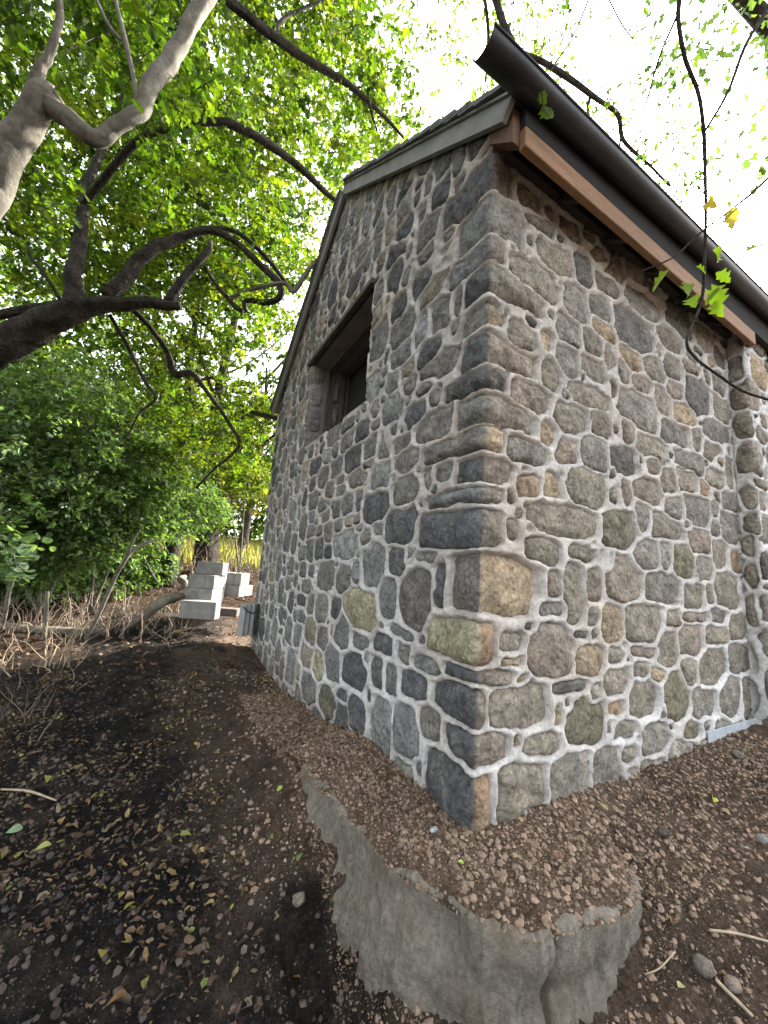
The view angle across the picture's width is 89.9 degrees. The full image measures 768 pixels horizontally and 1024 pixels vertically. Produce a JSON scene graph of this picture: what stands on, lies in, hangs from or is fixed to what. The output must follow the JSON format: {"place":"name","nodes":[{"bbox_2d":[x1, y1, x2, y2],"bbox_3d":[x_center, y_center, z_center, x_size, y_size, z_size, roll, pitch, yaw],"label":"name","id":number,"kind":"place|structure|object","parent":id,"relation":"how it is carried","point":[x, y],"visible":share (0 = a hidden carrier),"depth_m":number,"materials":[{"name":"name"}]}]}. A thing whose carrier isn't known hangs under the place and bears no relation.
{"place":"outdoors","nodes":[
{"label":"outdoors","id":0,"kind":"place"},
{"bbox_2d":[1,519,262,569],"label":"field grass","id":1,"kind":"structure","parent":0,"point":[251,542],"depth_m":11.58,"materials":[{"name":"yellow plant"}]},
{"bbox_2d":[0,556,767,1023],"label":"ground","id":2,"kind":"structure","parent":0,"point":[288,948],"depth_m":1.68,"materials":[{"name":"soil"}]},
{"bbox_2d":[1,563,18,622],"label":"dead sapling","id":3,"kind":"object","parent":2,"relation":"on","point":[6,605],"visible":0.59,"depth_m":4.19,"materials":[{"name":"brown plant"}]},
{"bbox_2d":[6,824,22,832],"bbox_3d":[-1.760,1.507,1.831,0.060,0.022,0.034,9,-10,-29],"label":"fallen leaf","id":4,"kind":"object","parent":2,"relation":"on","point":[16,828],"visible":1,"depth_m":1.83,"materials":[{"name":"green plant"}]},
{"bbox_2d":[0,515,55,590],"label":"sapling","id":5,"kind":"object","parent":2,"relation":"on","point":[25,549],"visible":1,"depth_m":3.98,"materials":[{"name":"green plant"}]},
{"bbox_2d":[0,788,56,800],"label":"dead branch","id":6,"kind":"object","parent":2,"relation":"on","point":[28,791],"visible":1,"depth_m":2.08,"materials":[{"name":"beige wood"}]},
{"bbox_2d":[0,650,59,742],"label":"dry brush","id":7,"kind":"object","parent":2,"relation":"on","point":[11,699],"visible":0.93,"depth_m":2.81,"materials":[{"name":"brown plant"}]},
{"bbox_2d":[34,841,50,850],"bbox_3d":[-1.540,1.509,1.739,0.050,0.016,0.041,5,-9,-4],"label":"fallen leaf","id":8,"kind":"object","parent":2,"relation":"on","point":[44,844],"visible":1,"depth_m":1.74,"materials":[{"name":"yellow plant"}]},
{"bbox_2d":[42,591,49,640],"bbox_3d":[-3.951,1.222,4.502,0.048,0.584,0.128,3,-9,4],"label":"dead sapling","id":9,"kind":"object","parent":2,"relation":"on","point":[46,612],"visible":0.92,"depth_m":4.48,"materials":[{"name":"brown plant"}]},
{"bbox_2d":[45,775,51,782],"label":"fallen leaf","id":10,"kind":"object","parent":2,"relation":"on","point":[47,777],"visible":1,"depth_m":2.20,"materials":[{"name":"plant"}]},
{"bbox_2d":[0,621,105,634],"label":"fallen log","id":11,"kind":"object","parent":2,"relation":"on","point":[59,630],"visible":0.58,"depth_m":4.71,"materials":[{"name":"brown wood"}]},
{"bbox_2d":[0,590,111,680],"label":"dry brush","id":12,"kind":"object","parent":2,"relation":"on","point":[68,657],"visible":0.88,"depth_m":4.09,"materials":[{"name":"brown plant"}]},
{"bbox_2d":[0,0,135,416],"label":"forest tree","id":13,"kind":"object","parent":2,"relation":"on","point":[19,290],"visible":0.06,"depth_m":12.05,"materials":[{"name":"green plant"}]},
{"bbox_2d":[0,578,197,647],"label":"dry brush","id":14,"kind":"object","parent":2,"relation":"on","point":[142,624],"visible":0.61,"depth_m":5.07,"materials":[{"name":"brown plant"}]},
{"bbox_2d":[177,575,187,590],"bbox_3d":[-3.197,1.121,6.083,0.167,0.244,0.391,10,-11,-34],"label":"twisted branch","id":15,"kind":"object","parent":14,"relation":"on","point":[182,580],"visible":0.97,"depth_m":5.99,"materials":[{"name":"beige plant"}]},
{"bbox_2d":[0,340,198,615],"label":"shrub","id":16,"kind":"object","parent":2,"relation":"on","point":[61,437],"visible":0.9,"depth_m":4.79,"materials":[{"name":"green plant"}]},
{"bbox_2d":[98,949,107,956],"bbox_3d":[-0.968,1.515,1.325,0.043,0.017,0.030,-2,-11,33],"label":"fallen leaf","id":17,"kind":"object","parent":2,"relation":"on","point":[102,953],"visible":1,"depth_m":1.32,"materials":[{"name":"yellow plant"}]},
{"bbox_2d":[0,195,228,505],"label":"forest tree","id":18,"kind":"object","parent":2,"relation":"on","point":[4,265],"visible":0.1,"depth_m":7.68,"materials":[{"name":"green plant"}]},
{"bbox_2d":[106,989,125,1005],"bbox_3d":[-0.845,1.534,1.218,0.063,0.022,0.037,9,-10,-29],"label":"fallen leaf","id":19,"kind":"object","parent":2,"relation":"on","point":[118,994],"visible":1,"depth_m":1.22,"materials":[{"name":"brown plant"}]},
{"bbox_2d":[84,539,152,640],"bbox_3d":[-3.278,0.963,4.739,0.562,1.323,0.167,8,-10,-21],"label":"dead sapling","id":20,"kind":"object","parent":2,"relation":"on","point":[105,599],"visible":0.87,"depth_m":4.63,"materials":[{"name":"wood"}]},
{"bbox_2d":[114,530,140,573],"bbox_3d":[-3.101,0.484,4.643,0.395,0.544,0.045,-1,-10,31],"label":"dead sapling","id":21,"kind":"object","parent":20,"relation":"on","point":[126,557],"visible":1,"depth_m":4.62,"materials":[{"name":"wood"}]},
{"bbox_2d":[0,406,243,612],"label":"shrub","id":22,"kind":"object","parent":2,"relation":"on","point":[172,513],"visible":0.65,"depth_m":5.63,"materials":[{"name":"green plant"}]},
{"bbox_2d":[0,0,245,258],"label":"pale tree","id":23,"kind":"object","parent":2,"relation":"on","point":[36,107],"visible":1,"depth_m":3.06,"materials":[{"name":"green plant"}]},
{"bbox_2d":[0,566,263,681],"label":"leaf litter","id":24,"kind":"object","parent":2,"relation":"on","point":[28,652],"visible":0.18,"depth_m":4.62,"materials":[{"name":"brown plant"}]},
{"bbox_2d":[0,668,263,1023],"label":"leaf litter","id":25,"kind":"object","parent":2,"relation":"on","point":[180,953],"visible":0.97,"depth_m":1.71,"materials":[{"name":"brown plant"}]},
{"bbox_2d":[0,247,275,541],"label":"woods","id":26,"kind":"object","parent":2,"relation":"on","point":[257,523],"visible":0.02,"depth_m":23.79,"materials":[{"name":"green plant"}]},
{"bbox_2d":[120,592,184,632],"bbox_3d":[-3.055,1.359,5.201,0.224,0.526,0.810,-2,-11,33],"label":"fallen log","id":27,"kind":"object","parent":2,"relation":"on","point":[156,605],"visible":0.88,"depth_m":5.11,"materials":[{"name":"wood"}]},
{"bbox_2d":[143,557,181,597],"bbox_3d":[-3.177,0.926,5.486,0.723,0.537,0.052,3,-9,10],"label":"dead sapling","id":28,"kind":"object","parent":27,"relation":"on","point":[157,581],"visible":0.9,"depth_m":5.49,"materials":[{"name":"grey wood"}]},
{"bbox_2d":[0,9,314,587],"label":"forest tree","id":29,"kind":"object","parent":2,"relation":"on","point":[99,341],"visible":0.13,"depth_m":7.46,"materials":[{"name":"green plant"}]},
{"bbox_2d":[161,613,178,616],"bbox_3d":[-2.885,1.432,5.344,0.360,0.036,0.131,6,-9,-14],"label":"split board","id":30,"kind":"object","parent":2,"relation":"on","point":[170,614],"visible":0.52,"depth_m":5.28,"materials":[{"name":"brown wood"}]},
{"bbox_2d":[179,599,220,619],"bbox_3d":[-2.529,1.343,5.301,0.471,0.236,0.203,5,-9,-3],"label":"concrete block","id":31,"kind":"object","parent":2,"relation":"on","point":[199,609],"depth_m":5.21,"materials":[{"name":"grey concrete"}]},
{"bbox_2d":[183,587,198,599],"bbox_3d":[-2.787,1.227,5.759,0.208,0.202,0.442,4,-9,1],"label":"concrete block","id":32,"kind":"object","parent":31,"relation":"on","point":[190,592],"depth_m":5.54,"materials":[{"name":"grey concrete"}]},
{"bbox_2d":[187,574,203,587],"bbox_3d":[-2.780,1.033,5.799,0.130,0.191,0.442,4,-9,1],"label":"concrete block","id":33,"kind":"object","parent":32,"relation":"on","point":[192,580],"depth_m":5.58,"materials":[{"name":"grey concrete"}]},
{"bbox_2d":[197,588,224,600],"bbox_3d":[-2.584,1.242,5.756,0.206,0.201,0.441,4,-9,1],"label":"concrete block","id":34,"kind":"object","parent":31,"relation":"on","point":[211,594],"depth_m":5.55,"materials":[{"name":"grey concrete"}]},
{"bbox_2d":[196,574,208,587],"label":"concrete block","id":35,"kind":"object","parent":34,"relation":"on","point":[201,581],"depth_m":5.58,"materials":[{"name":"grey concrete"}]},
{"bbox_2d":[196,561,228,575],"bbox_3d":[-2.624,0.861,5.883,0.401,0.191,0.203,4,-9,0],"label":"concrete block","id":36,"kind":"object","parent":35,"relation":"on","point":[212,568],"depth_m":5.79,"materials":[{"name":"grey concrete"}]},
{"bbox_2d":[205,575,226,588],"bbox_3d":[-2.527,1.050,5.795,0.130,0.192,0.442,4,-9,0],"label":"concrete block","id":37,"kind":"object","parent":34,"relation":"on","point":[215,581],"depth_m":5.63,"materials":[{"name":"grey concrete"}]},
{"bbox_2d":[203,668,210,672],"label":"loose stone","id":38,"kind":"object","parent":2,"relation":"on","point":[206,670],"visible":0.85,"depth_m":4.05,"materials":[{"name":"grey stone"}]},
{"bbox_2d":[156,533,262,599],"bbox_3d":[-4.349,1.157,9.814,4.164,1.787,6.561,9,-10,-29],"label":"dry brush","id":39,"kind":"object","parent":2,"relation":"on","point":[229,565],"visible":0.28,"depth_m":9.23,"materials":[{"name":"brown plant"}]},
{"bbox_2d":[21,0,406,431],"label":"forest tree","id":40,"kind":"object","parent":2,"relation":"on","point":[310,153],"visible":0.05,"depth_m":10.77,"materials":[{"name":"green plant"}]},
{"bbox_2d":[0,0,431,495],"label":"old tree","id":41,"kind":"object","parent":2,"relation":"on","point":[26,328],"visible":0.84,"depth_m":5.25,"materials":[{"name":"green plant"}]},
{"bbox_2d":[0,632,439,1023],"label":"scattered leaves","id":42,"kind":"object","parent":2,"relation":"on","point":[271,836],"visible":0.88,"depth_m":2.02,"materials":[{"name":"brown plant"}]},
{"bbox_2d":[166,376,277,572],"bbox_3d":[-3.774,-0.806,8.879,2.585,4.508,3.580,22,-20,-63],"label":"tree","id":43,"kind":"object","parent":2,"relation":"on","point":[254,480],"visible":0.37,"depth_m":8.81,"materials":[{"name":"green plant"}]},
{"bbox_2d":[176,333,274,551],"bbox_3d":[-4.742,-2.306,12.127,3.525,7.700,5.822,7,-10,-20],"label":"forest tree","id":44,"kind":"object","parent":2,"relation":"on","point":[249,512],"visible":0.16,"depth_m":10.83,"materials":[{"name":"green plant"}]},
{"bbox_2d":[220,607,239,616],"bbox_3d":[-2.299,1.480,5.699,0.302,0.113,0.203,4,-9,0],"label":"timber offcut","id":45,"kind":"object","parent":2,"relation":"on","point":[229,611],"visible":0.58,"depth_m":5.60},
{"bbox_2d":[224,584,247,596],"bbox_3d":[-2.448,1.282,6.300,0.301,0.181,0.404,4,-9,1],"label":"concrete block","id":46,"kind":"object","parent":2,"relation":"on","point":[234,590],"depth_m":6.11,"materials":[{"name":"grey concrete"}]},
{"bbox_2d":[226,572,234,584],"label":"concrete block","id":47,"kind":"object","parent":46,"relation":"on","point":[230,578],"depth_m":6.14,"materials":[{"name":"grey concrete"}]},
{"bbox_2d":[233,573,249,584],"bbox_3d":[-2.335,1.102,6.322,0.116,0.193,0.382,4,-9,0],"label":"concrete block","id":48,"kind":"object","parent":46,"relation":"on","point":[241,578],"depth_m":6.16,"materials":[{"name":"grey concrete"}]},
{"bbox_2d":[237,603,249,636],"bbox_3d":[-1.863,1.430,5.139,0.078,0.402,0.302,5,-9,-5],"label":"stone slab","id":49,"kind":"object","parent":2,"relation":"on","point":[241,622],"depth_m":5.00,"materials":[{"name":"grey stone"}]},
{"bbox_2d":[242,997,252,1008],"bbox_3d":[-0.462,1.643,1.276,0.038,0.029,0.040,-5,-12,44],"label":"fallen leaf","id":50,"kind":"object","parent":2,"relation":"on","point":[249,1001],"visible":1,"depth_m":1.28,"materials":[{"name":"grey plant"}]},
{"bbox_2d":[245,585,252,595],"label":"concrete block","id":51,"kind":"object","parent":2,"relation":"on","point":[249,590],"depth_m":6.53,"materials":[{"name":"grey concrete"}]},
{"bbox_2d":[144,71,389,573],"bbox_3d":[-3.103,-5.199,9.574,7.470,13.634,4.452,4,-9,3],"label":"forest tree","id":52,"kind":"object","parent":2,"relation":"on","point":[209,549],"visible":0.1,"depth_m":8.99,"materials":[{"name":"green plant"}]},
{"bbox_2d":[292,891,305,906],"bbox_3d":[-0.351,1.596,1.588,0.059,0.039,0.050,9,-10,-29],"label":"loose stone","id":53,"kind":"object","parent":2,"relation":"on","point":[299,899],"visible":1,"depth_m":1.58,"materials":[{"name":"grey stone"}]},
{"bbox_2d":[238,692,466,1023],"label":"soil crumbs","id":54,"kind":"object","parent":2,"relation":"on","point":[352,752],"visible":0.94,"depth_m":1.93,"materials":[{"name":"brown soil"}]},
{"bbox_2d":[0,666,767,1023],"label":"soil grit","id":55,"kind":"object","parent":2,"relation":"on","point":[518,922],"visible":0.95,"depth_m":1.64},
{"bbox_2d":[6,675,767,1023],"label":"pebbles","id":56,"kind":"object","parent":2,"relation":"on","point":[346,985],"visible":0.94,"depth_m":1.64,"materials":[{"name":"stone"}]},
{"bbox_2d":[299,763,642,1023],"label":"concrete footing","id":57,"kind":"object","parent":2,"relation":"on","point":[414,947],"visible":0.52,"depth_m":1.27,"materials":[{"name":"grey concrete"}]},
{"bbox_2d":[288,731,655,937],"bbox_3d":[0.447,1.425,1.863,2.337,0.159,1.343,2,-9,11],"label":"soil bed","id":58,"kind":"object","parent":57,"relation":"on","point":[493,899],"visible":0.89,"depth_m":1.49,"materials":[{"name":"brown soil"}]},
{"bbox_2d":[430,826,437,833],"bbox_3d":[0.202,1.294,1.565,0.040,0.020,0.024,9,-10,-29],"label":"loose stone","id":59,"kind":"object","parent":58,"relation":"on","point":[433,829],"visible":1,"depth_m":1.56,"materials":[{"name":"white stone"}]},
{"bbox_2d":[551,850,562,860],"bbox_3d":[0.661,1.312,1.470,0.046,0.031,0.037,9,-10,-29],"label":"loose stone","id":60,"kind":"object","parent":58,"relation":"on","point":[556,854],"visible":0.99,"depth_m":1.46,"materials":[{"name":"brown stone"}]},
{"bbox_2d":[620,772,630,780],"bbox_3d":[1.326,1.452,2.114,0.068,0.045,0.043,9,-10,-29],"label":"loose stone","id":61,"kind":"object","parent":58,"relation":"on","point":[625,776],"visible":0.88,"depth_m":2.10,"materials":[{"name":"white stone"}]},
{"bbox_2d":[249,21,767,830],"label":"stone house","id":62,"kind":"structure","parent":2,"relation":"on","point":[515,551],"depth_m":2.37,"materials":[{"name":"stone"}]},
{"bbox_2d":[243,603,252,635],"bbox_3d":[-1.824,1.440,5.188,0.078,0.401,0.303,5,-9,-5],"label":"stone slab","id":63,"kind":"object","parent":62,"relation":"attached to","point":[247,621],"depth_m":5.04,"materials":[{"name":"grey stone"}]},
{"bbox_2d":[248,603,258,635],"bbox_3d":[-1.780,1.452,5.238,0.078,0.402,0.301,5,-9,-5],"label":"stone slab","id":64,"kind":"object","parent":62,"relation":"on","point":[253,621],"depth_m":5.12,"materials":[{"name":"grey stone"}]},
{"bbox_2d":[304,271,377,446],"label":"window","id":65,"kind":"structure","parent":62,"relation":"in","point":[339,384],"depth_m":4.52,"materials":[{"name":"brown wood"}]},
{"bbox_2d":[372,0,767,206],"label":"tall tree","id":66,"kind":"object","parent":2,"relation":"on","point":[537,55],"visible":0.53,"depth_m":5.72,"materials":[{"name":"green plant"}]},
{"bbox_2d":[375,729,767,1023],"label":"soil crumbs","id":67,"kind":"object","parent":2,"relation":"on","point":[473,898],"visible":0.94,"depth_m":1.58,"materials":[{"name":"brown soil"}]},
{"bbox_2d":[538,0,767,400],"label":"oak tree","id":68,"kind":"object","parent":2,"relation":"on","point":[717,297],"visible":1,"depth_m":2.10,"materials":[{"name":"green plant"}]},
{"bbox_2d":[644,950,675,974],"bbox_3d":[0.949,1.547,1.317,0.143,0.046,0.012,7,-9,-16],"label":"dead branch","id":69,"kind":"object","parent":2,"relation":"on","point":[663,964],"visible":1,"depth_m":1.31,"materials":[{"name":"beige wood"}]},
{"bbox_2d":[657,825,669,836],"bbox_3d":[1.282,1.467,1.767,0.063,0.038,0.042,9,-10,-29],"label":"loose stone","id":70,"kind":"object","parent":2,"relation":"on","point":[662,831],"visible":1,"depth_m":1.76,"materials":[{"name":"stone"}]},
{"bbox_2d":[576,740,761,983],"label":"scattered leaves","id":71,"kind":"object","parent":2,"relation":"on","point":[698,868],"visible":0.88,"depth_m":1.63,"materials":[{"name":"brown plant"}]},
{"bbox_2d":[677,981,684,987],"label":"fallen leaf","id":72,"kind":"object","parent":2,"relation":"on","point":[680,984],"visible":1,"depth_m":1.27,"materials":[{"name":"yellow plant"}]},
{"bbox_2d":[691,953,715,978],"bbox_3d":[1.100,1.558,1.321,0.065,0.044,0.066,9,-10,-29],"label":"loose stone","id":73,"kind":"object","parent":2,"relation":"on","point":[703,965],"visible":1,"depth_m":1.31,"materials":[{"name":"grey stone"}]},
{"bbox_2d":[723,974,742,993],"bbox_3d":[1.160,1.572,1.283,0.050,0.038,0.047,9,-10,-29],"label":"loose stone","id":74,"kind":"object","parent":2,"relation":"on","point":[732,983],"visible":1,"depth_m":1.27,"materials":[{"name":"grey stone"}]},
{"bbox_2d":[715,978,752,1017],"bbox_3d":[1.138,1.580,1.252,0.013,0.045,0.092,11,-12,-39],"label":"dead branch","id":75,"kind":"object","parent":2,"relation":"on","point":[729,993],"visible":1,"depth_m":1.25,"materials":[{"name":"beige wood"}]},
{"bbox_2d":[730,749,743,758],"bbox_3d":[2.221,1.523,2.414,0.066,0.045,0.065,9,-10,-29],"label":"loose stone","id":76,"kind":"object","parent":2,"relation":"on","point":[737,754],"visible":0.99,"depth_m":2.40,"materials":[{"name":"grey stone"}]},
{"bbox_2d":[708,928,767,942],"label":"dead branch","id":77,"kind":"object","parent":2,"relation":"on","point":[736,933],"visible":1,"depth_m":1.40,"materials":[{"name":"beige wood"}]},
{"bbox_2d":[756,834,767,844],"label":"loose stone","id":78,"kind":"object","parent":2,"relation":"on","point":[762,838],"visible":1,"depth_m":1.79,"materials":[{"name":"white stone"}]},
{"bbox_2d":[0,0,767,539],"label":"sky","id":79,"kind":"structure","parent":0,"point":[623,56],"materials":[{"name":"white"}]}
]}

